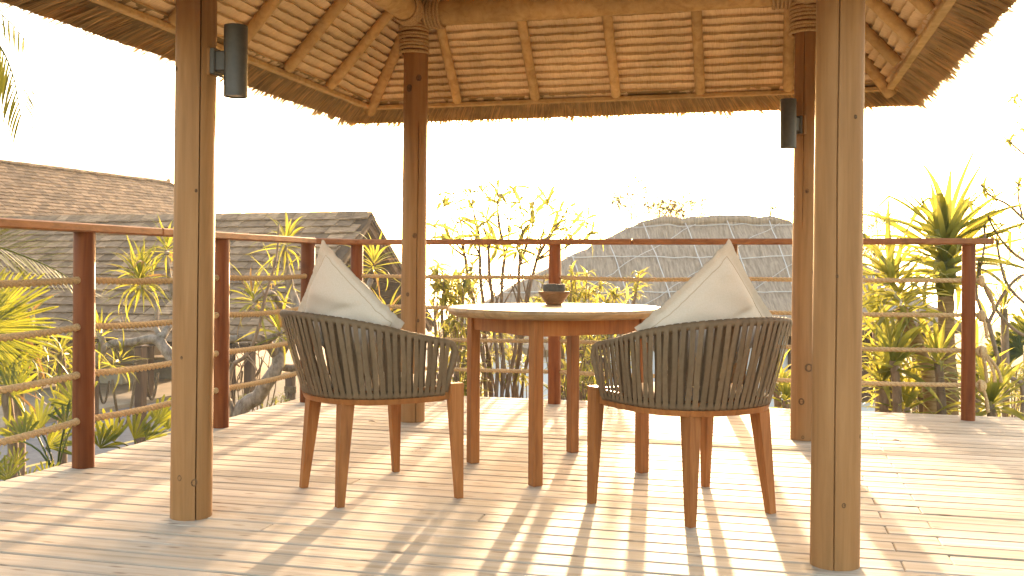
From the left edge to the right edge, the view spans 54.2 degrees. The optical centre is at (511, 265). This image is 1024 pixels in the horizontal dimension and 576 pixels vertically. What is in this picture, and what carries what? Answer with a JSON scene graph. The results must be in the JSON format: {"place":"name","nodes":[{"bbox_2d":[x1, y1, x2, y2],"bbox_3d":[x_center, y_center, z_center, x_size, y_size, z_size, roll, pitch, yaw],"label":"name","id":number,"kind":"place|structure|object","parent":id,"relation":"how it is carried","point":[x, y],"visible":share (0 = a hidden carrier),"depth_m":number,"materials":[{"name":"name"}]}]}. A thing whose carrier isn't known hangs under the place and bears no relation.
{"place":"outdoors","nodes":[
{"label":"outdoors","id":0,"kind":"place"},
{"bbox_2d":[99,363,133,383],"bbox_3d":[-13.405,3.652,33.923,1.120,0.619,0.760,0,0,19],"label":"bench","id":1,"kind":"object","parent":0,"point":[122,379],"visible":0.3,"depth_m":33.65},
{"bbox_2d":[116,346,160,363],"bbox_3d":[-13.699,3.386,36.636,1.620,1.149,0.760,0,0,19],"label":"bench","id":2,"kind":"object","parent":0,"point":[132,353],"visible":0.03,"depth_m":36.43,"materials":[{"name":"brown wood"}]},
{"bbox_2d":[130,355,171,378],"bbox_3d":[-12.529,3.592,35.601,2.021,0.749,0.760,0,0,19],"label":"bench","id":3,"kind":"object","parent":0,"point":[165,373],"visible":0.17,"depth_m":35.18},
{"bbox_2d":[0,326,481,424],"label":"pavement","id":4,"kind":"structure","parent":0,"point":[123,392],"depth_m":32.40,"materials":[{"name":"grey concrete"}]},
{"bbox_2d":[0,159,173,367],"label":"shingle house","id":5,"kind":"structure","parent":4,"relation":"on","point":[29,189],"depth_m":43.89,"materials":[{"name":"wood"}]},
{"bbox_2d":[0,211,433,396],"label":"shingle pavilion","id":6,"kind":"structure","parent":4,"relation":"on","point":[340,225],"depth_m":33.07,"materials":[{"name":"wood"}]},
{"bbox_2d":[0,337,490,481],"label":"road","id":7,"kind":"structure","parent":0,"point":[33,455],"depth_m":23.58,"materials":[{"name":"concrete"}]},
{"bbox_2d":[0,336,488,431],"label":"kerb","id":8,"kind":"structure","parent":7,"relation":"on","point":[123,405],"depth_m":28.60,"materials":[{"name":"grey concrete"}]},
{"bbox_2d":[26,370,480,467],"bbox_3d":[-6.095,4.084,27.050,2.841,0.001,80.020,0,0,19],"label":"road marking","id":9,"kind":"object","parent":7,"relation":"on","point":[124,442],"visible":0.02,"depth_m":23.06,"materials":[{"name":"paint"}]},
{"bbox_2d":[0,0,1023,271],"label":"sky","id":10,"kind":"structure","parent":0,"point":[105,111],"materials":[{"name":"white"}]},
{"bbox_2d":[426,269,1023,323],"bbox_3d":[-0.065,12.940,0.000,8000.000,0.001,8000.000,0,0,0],"label":"sea","id":11,"kind":"structure","parent":0,"point":[1010,275],"depth_m":598.47,"materials":[{"name":"grey liquid"}]},
{"bbox_2d":[437,322,1023,416],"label":"ground","id":12,"kind":"structure","parent":0,"point":[996,327],"depth_m":53.53,"materials":[{"name":"soil"}]},
{"bbox_2d":[0,2,47,147],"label":"palm tree","id":13,"kind":"object","parent":12,"relation":"on","point":[4,82],"visible":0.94,"depth_m":6.81,"materials":[{"name":"green plant"}]},
{"bbox_2d":[0,336,57,478],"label":"strap leaf plant","id":14,"kind":"object","parent":12,"relation":"on","point":[6,400],"visible":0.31,"depth_m":5.97,"materials":[{"name":"green plant"}]},
{"bbox_2d":[0,267,58,384],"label":"fan palm","id":15,"kind":"object","parent":12,"relation":"on","point":[8,353],"visible":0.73,"depth_m":6.02,"materials":[{"name":"green plant"}]},
{"bbox_2d":[0,446,59,480],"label":"fan palm","id":16,"kind":"object","parent":12,"relation":"on","point":[7,470],"visible":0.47,"depth_m":4.84,"materials":[{"name":"green plant"}]},
{"bbox_2d":[0,359,97,466],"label":"fan palm","id":17,"kind":"object","parent":12,"relation":"on","point":[64,403],"visible":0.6,"depth_m":5.52,"materials":[{"name":"green plant"}]},
{"bbox_2d":[0,214,101,297],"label":"palm tree","id":18,"kind":"object","parent":12,"relation":"on","point":[7,261],"visible":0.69,"depth_m":6.20,"materials":[{"name":"green plant"}]},
{"bbox_2d":[0,291,111,476],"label":"strap leaf plant","id":19,"kind":"object","parent":12,"relation":"on","point":[17,413],"visible":0.2,"depth_m":6.58,"materials":[{"name":"green plant"}]},
{"bbox_2d":[8,321,106,464],"bbox_3d":[-3.276,1.362,7.203,0.728,2.014,0.763,0,0,0],"label":"strap leaf plant","id":20,"kind":"object","parent":12,"relation":"on","point":[60,369],"visible":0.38,"depth_m":7.18,"materials":[{"name":"plant"}]},
{"bbox_2d":[70,365,109,422],"bbox_3d":[-10.900,3.267,25.854,0.301,1.737,1.480,0,0,11],"label":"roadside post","id":21,"kind":"object","parent":12,"relation":"on","point":[97,392],"visible":0.15,"depth_m":26.03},
{"bbox_2d":[37,214,172,393],"bbox_3d":[-3.263,0.919,8.244,1.403,2.749,0.918,0,0,0],"label":"dragon tree","id":22,"kind":"object","parent":12,"relation":"on","point":[141,263],"visible":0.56,"depth_m":8.18,"materials":[{"name":"green plant"}]},
{"bbox_2d":[95,394,170,448],"bbox_3d":[-2.234,1.331,6.093,0.381,1.056,0.744,0,0,23],"label":"fan palm","id":23,"kind":"object","parent":12,"relation":"on","point":[160,417],"visible":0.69,"depth_m":6.01,"materials":[{"name":"green plant"}]},
{"bbox_2d":[111,345,158,443],"bbox_3d":[-8.014,2.925,21.354,0.301,2.449,1.480,0,0,11],"label":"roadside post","id":24,"kind":"object","parent":12,"relation":"on","point":[140,391],"visible":0.76,"depth_m":21.41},
{"bbox_2d":[229,353,242,403],"bbox_3d":[-8.175,3.299,28.854,0.301,1.700,1.480,0,0,11],"label":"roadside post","id":25,"kind":"object","parent":12,"relation":"on","point":[232,357],"visible":0.17,"depth_m":28.95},
{"bbox_2d":[232,347,275,411],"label":"bare shrub","id":26,"kind":"object","parent":12,"relation":"on","point":[259,372],"visible":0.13,"depth_m":9.39,"materials":[{"name":"brown plant"}]},
{"bbox_2d":[229,224,279,417],"bbox_3d":[-2.069,0.878,7.863,0.462,2.421,0.134,0,0,0],"label":"bare sapling","id":27,"kind":"object","parent":12,"relation":"on","point":[239,360],"visible":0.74,"depth_m":7.89,"materials":[{"name":"brown plant"}]},
{"bbox_2d":[235,391,289,410],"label":"leafy shrub","id":28,"kind":"object","parent":12,"relation":"on","point":[275,400],"visible":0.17,"depth_m":9.27,"materials":[{"name":"green plant"}]},
{"bbox_2d":[269,373,296,406],"bbox_3d":[-5.350,3.424,23.854,0.301,1.697,1.480,0,0,11],"label":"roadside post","id":29,"kind":"object","parent":12,"relation":"on","point":[290,388],"visible":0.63,"depth_m":23.91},
{"bbox_2d":[229,208,400,416],"bbox_3d":[-1.739,0.872,8.653,1.906,2.786,1.191,0,0,-33],"label":"dragon tree","id":30,"kind":"object","parent":12,"relation":"on","point":[256,397],"visible":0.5,"depth_m":8.53,"materials":[{"name":"green plant"}]},
{"bbox_2d":[426,256,492,396],"bbox_3d":[-0.501,1.031,8.605,0.728,2.250,0.988,0,0,0],"label":"leafy shrub","id":31,"kind":"object","parent":12,"relation":"on","point":[448,296],"visible":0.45,"depth_m":8.42,"materials":[{"name":"green plant"}]},
{"bbox_2d":[426,266,500,312],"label":"feathery tree","id":32,"kind":"object","parent":12,"relation":"on","point":[477,286],"visible":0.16,"depth_m":55.05,"materials":[{"name":"green plant"}]},
{"bbox_2d":[480,331,528,397],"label":"leafy shrub","id":33,"kind":"object","parent":12,"relation":"on","point":[522,375],"visible":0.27,"depth_m":9.05,"materials":[{"name":"green plant"}]},
{"bbox_2d":[0,396,1023,575],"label":"deck","id":34,"kind":"structure","parent":12,"relation":"on","point":[942,495],"depth_m":3.92,"materials":[{"name":"brown wood"}]},
{"bbox_2d":[0,218,327,468],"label":"rope railing","id":35,"kind":"object","parent":34,"relation":"on","point":[83,280],"visible":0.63,"depth_m":4.63,"materials":[{"name":"brown wood"}]},
{"bbox_2d":[279,309,463,507],"bbox_3d":[-0.631,0.557,4.144,0.640,0.760,0.696,0,0,-32],"label":"woven chair","id":36,"kind":"object","parent":34,"relation":"on","point":[344,385],"visible":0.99,"depth_m":3.91,"materials":[{"name":"oiled teak"},{"name":"grey-brown woven rope"}]},
{"bbox_2d":[297,240,403,377],"bbox_3d":[-0.681,0.179,4.153,0.647,0.574,0.277,0,0,19],"label":"cushion","id":37,"kind":"object","parent":36,"relation":"on","point":[336,287],"visible":0.56,"depth_m":4.03,"materials":[{"name":"beige fabric"}]},
{"bbox_2d":[0,0,1023,570],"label":"thatched pavilion","id":38,"kind":"structure","parent":34,"relation":"on","point":[836,68],"depth_m":5.41,"materials":[{"name":"wood"}]},
{"bbox_2d":[207,23,247,98],"bbox_3d":[-1.052,-0.756,3.701,0.153,0.262,0.086,0,0,14],"label":"wall lamp","id":39,"kind":"object","parent":38,"relation":"attached to","point":[230,61],"visible":1,"depth_m":3.66,"materials":[{"name":"grey metal"}]},
{"bbox_2d":[780,98,806,148],"bbox_3d":[1.507,-0.763,5.388,0.153,0.262,0.090,0,0,-42],"label":"wall lamp","id":40,"kind":"object","parent":38,"relation":"attached to","point":[793,125],"visible":1,"depth_m":5.33,"materials":[{"name":"grey metal"}]},
{"bbox_2d":[448,303,658,486],"bbox_3d":[0.205,0.566,4.672,1.010,0.750,1.010,0,0,0],"label":"round table","id":41,"kind":"object","parent":34,"relation":"on","point":[536,323],"visible":0.86,"depth_m":4.48,"materials":[{"name":"brown wood"}]},
{"bbox_2d":[538,291,569,304],"bbox_3d":[0.208,0.157,4.930,0.156,0.067,0.156,0,0,0],"label":"bowl","id":42,"kind":"object","parent":41,"relation":"on","point":[554,297],"visible":0.97,"depth_m":4.88,"materials":[{"name":"brown wood"}]},
{"bbox_2d":[543,284,564,290],"bbox_3d":[0.208,0.119,4.930,0.111,0.062,0.111,0,0,0],"label":"ashtray","id":43,"kind":"object","parent":42,"relation":"in","point":[553,287],"visible":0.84,"depth_m":4.88,"materials":[{"name":"stone"}]},
{"bbox_2d":[316,238,1002,420],"bbox_3d":[0.819,0.381,6.701,4.524,1.126,0.439,0,0,10],"label":"rope railing","id":44,"kind":"object","parent":34,"relation":"on","point":[968,350],"visible":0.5,"depth_m":6.46,"materials":[{"name":"brown fabric"}]},
{"bbox_2d":[587,317,792,527],"bbox_3d":[0.732,0.563,3.863,0.696,0.760,0.640,0,0,-31],"label":"woven chair","id":45,"kind":"object","parent":34,"relation":"on","point":[698,407],"visible":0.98,"depth_m":3.65,"materials":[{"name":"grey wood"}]},
{"bbox_2d":[634,239,772,386],"bbox_3d":[0.755,0.185,3.829,0.613,0.575,0.331,0,0,0],"label":"cushion","id":46,"kind":"object","parent":45,"relation":"on","point":[719,285],"visible":0.52,"depth_m":3.72,"materials":[{"name":"beige fabric"}]},
{"bbox_2d":[426,176,603,397],"bbox_3d":[-0.020,0.786,8.816,1.666,3.171,1.177,0,0,0],"label":"lance leaf shrub","id":47,"kind":"object","parent":12,"relation":"on","point":[489,385],"visible":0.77,"depth_m":8.75,"materials":[{"name":"green plant"}]},
{"bbox_2d":[488,334,547,398],"bbox_3d":[0.226,2.688,22.200,1.554,2.907,2.400,0,0,0],"label":"thatched hut","id":48,"kind":"object","parent":12,"relation":"on","point":[525,351],"visible":0.07,"depth_m":21.25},
{"bbox_2d":[543,334,606,400],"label":"leafy shrub","id":49,"kind":"object","parent":12,"relation":"on","point":[582,378],"visible":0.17,"depth_m":7.82,"materials":[{"name":"green plant"}]},
{"bbox_2d":[520,260,652,399],"bbox_3d":[0.669,1.173,8.787,1.231,2.452,0.997,0,0,0],"label":"leafy shrub","id":50,"kind":"object","parent":12,"relation":"on","point":[584,294],"visible":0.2,"depth_m":8.75,"materials":[{"name":"green plant"}]},
{"bbox_2d":[582,362,606,399],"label":"strap leaf plant","id":51,"kind":"object","parent":12,"relation":"on","point":[594,383],"visible":0.08,"depth_m":8.16,"materials":[{"name":"green plant"}]},
{"bbox_2d":[597,161,664,225],"bbox_3d":[4.840,-0.018,39.850,3.339,8.516,3.009,0,0,0],"label":"feathery tree","id":52,"kind":"object","parent":12,"relation":"on","point":[617,199],"visible":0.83,"depth_m":39.94,"materials":[{"name":"green plant"}]},
{"bbox_2d":[623,178,720,222],"bbox_3d":[6.367,0.424,37.840,3.424,7.586,3.272,0,0,-43],"label":"feathery tree","id":53,"kind":"object","parent":12,"relation":"on","point":[681,211],"visible":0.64,"depth_m":37.79,"materials":[{"name":"green plant"}]},
{"bbox_2d":[444,215,960,411],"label":"thatched house","id":54,"kind":"structure","parent":12,"relation":"on","point":[666,261],"depth_m":27.16,"materials":[{"name":"plant"}]},
{"bbox_2d":[579,334,607,398],"bbox_3d":[2.074,2.589,25.920,0.840,1.800,0.100,0,0,0],"label":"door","id":55,"kind":"structure","parent":54,"relation":"in","point":[607,334],"depth_m":25.87,"materials":[{"name":"brown wood"}]},
{"bbox_2d":[788,336,790,397],"bbox_3d":[7.576,2.617,25.920,0.840,1.800,0.100,0,0,0],"label":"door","id":56,"kind":"structure","parent":54,"relation":"in","point":[789,341],"depth_m":25.87,"materials":[{"name":"brown wood"}]},
{"bbox_2d":[862,333,874,401],"bbox_3d":[9.340,2.625,25.920,0.840,1.800,0.100,0,0,0],"label":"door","id":57,"kind":"structure","parent":54,"relation":"in","point":[864,372],"depth_m":25.87,"materials":[{"name":"brown wood"}]},
{"bbox_2d":[751,188,792,222],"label":"feathery tree","id":58,"kind":"object","parent":12,"relation":"on","point":[771,207],"visible":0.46,"depth_m":45.90,"materials":[{"name":"green plant"}]},
{"bbox_2d":[769,363,790,408],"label":"strap leaf plant","id":59,"kind":"object","parent":12,"relation":"on","point":[785,389],"visible":0.29,"depth_m":7.37,"materials":[{"name":"green plant"}]},
{"bbox_2d":[773,349,790,406],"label":"strap leaf plant","id":60,"kind":"object","parent":12,"relation":"on","point":[777,403],"visible":0.12,"depth_m":7.57,"materials":[{"name":"green plant"}]},
{"bbox_2d":[862,300,923,412],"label":"strap leaf plant","id":61,"kind":"object","parent":12,"relation":"on","point":[904,360],"visible":0.12,"depth_m":7.57,"materials":[{"name":"green plant"}]},
{"bbox_2d":[863,197,924,272],"bbox_3d":[13.130,0.881,35.940,3.161,6.749,2.463,0,0,-24],"label":"feathery tree","id":62,"kind":"object","parent":12,"relation":"on","point":[872,225],"visible":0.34,"depth_m":35.80,"materials":[{"name":"green plant"}]},
{"bbox_2d":[862,267,927,411],"bbox_3d":[2.952,1.132,7.992,0.732,2.320,0.806,0,0,-42],"label":"strap leaf plant","id":63,"kind":"object","parent":12,"relation":"on","point":[872,307],"visible":0.11,"depth_m":7.98,"materials":[{"name":"green plant"}]},
{"bbox_2d":[862,321,934,413],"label":"strap leaf plant","id":64,"kind":"object","parent":12,"relation":"on","point":[884,395],"visible":0.48,"depth_m":7.26,"materials":[{"name":"green plant"}]},
{"bbox_2d":[862,290,955,412],"bbox_3d":[2.747,1.043,7.257,0.826,1.768,0.955,0,0,37],"label":"strap leaf plant","id":65,"kind":"object","parent":12,"relation":"on","point":[884,337],"visible":0.59,"depth_m":7.17,"materials":[{"name":"green plant"}]},
{"bbox_2d":[862,192,960,413],"bbox_3d":[2.794,0.752,7.388,1.112,2.646,1.124,0,0,0],"label":"screw pine","id":66,"kind":"object","parent":12,"relation":"on","point":[888,266],"visible":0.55,"depth_m":7.35,"materials":[{"name":"green plant"}]},
{"bbox_2d":[862,356,960,414],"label":"strap leaf plant","id":67,"kind":"object","parent":12,"relation":"on","point":[906,405],"visible":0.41,"depth_m":7.24,"materials":[{"name":"plant"}]},
{"bbox_2d":[862,308,960,413],"bbox_3d":[3.317,1.398,8.195,1.067,2.132,0.852,0,0,0],"label":"leafy shrub","id":68,"kind":"object","parent":12,"relation":"on","point":[913,408],"visible":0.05,"depth_m":8.15,"materials":[{"name":"green plant"}]},
{"bbox_2d":[868,353,979,414],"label":"strap leaf plant","id":69,"kind":"object","parent":12,"relation":"on","point":[919,398],"visible":0.18,"depth_m":7.55,"materials":[{"name":"green plant"}]},
{"bbox_2d":[873,312,980,414],"bbox_3d":[3.025,1.147,7.223,0.732,1.626,0.740,0,0,0],"label":"strap leaf plant","id":70,"kind":"object","parent":12,"relation":"on","point":[936,340],"visible":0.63,"depth_m":7.17,"materials":[{"name":"green plant"}]},
{"bbox_2d":[863,132,1023,414],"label":"screw pine","id":71,"kind":"object","parent":12,"relation":"on","point":[945,218],"visible":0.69,"depth_m":7.82,"materials":[{"name":"green plant"}]},
{"bbox_2d":[944,369,1008,411],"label":"strap leaf plant","id":72,"kind":"object","parent":12,"relation":"on","point":[977,393],"visible":0.18,"depth_m":7.43,"materials":[{"name":"green plant"}]},
{"bbox_2d":[935,353,1023,420],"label":"strap leaf plant","id":73,"kind":"object","parent":12,"relation":"on","point":[994,392],"visible":0.54,"depth_m":7.05,"materials":[{"name":"plant"}]},
{"bbox_2d":[943,311,1021,414],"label":"strap leaf plant","id":74,"kind":"object","parent":12,"relation":"on","point":[989,347],"visible":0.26,"depth_m":7.86,"materials":[{"name":"plant"}]},
{"bbox_2d":[958,91,1023,415],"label":"frangipani","id":75,"kind":"object","parent":12,"relation":"on","point":[986,192],"visible":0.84,"depth_m":7.59,"materials":[{"name":"green plant"}]},
{"bbox_2d":[975,363,1023,417],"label":"leafy shrub","id":76,"kind":"object","parent":12,"relation":"on","point":[1014,406],"visible":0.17,"depth_m":8.04,"materials":[{"name":"green plant"}]},
{"bbox_2d":[976,273,1023,416],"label":"grassy plant","id":77,"kind":"object","parent":12,"relation":"on","point":[1005,335],"visible":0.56,"depth_m":8.58,"materials":[{"name":"green plant"}]},
{"bbox_2d":[984,307,1023,369],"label":"fan palm","id":78,"kind":"object","parent":12,"relation":"on","point":[1016,341],"visible":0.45,"depth_m":8.81,"materials":[{"name":"green plant"}]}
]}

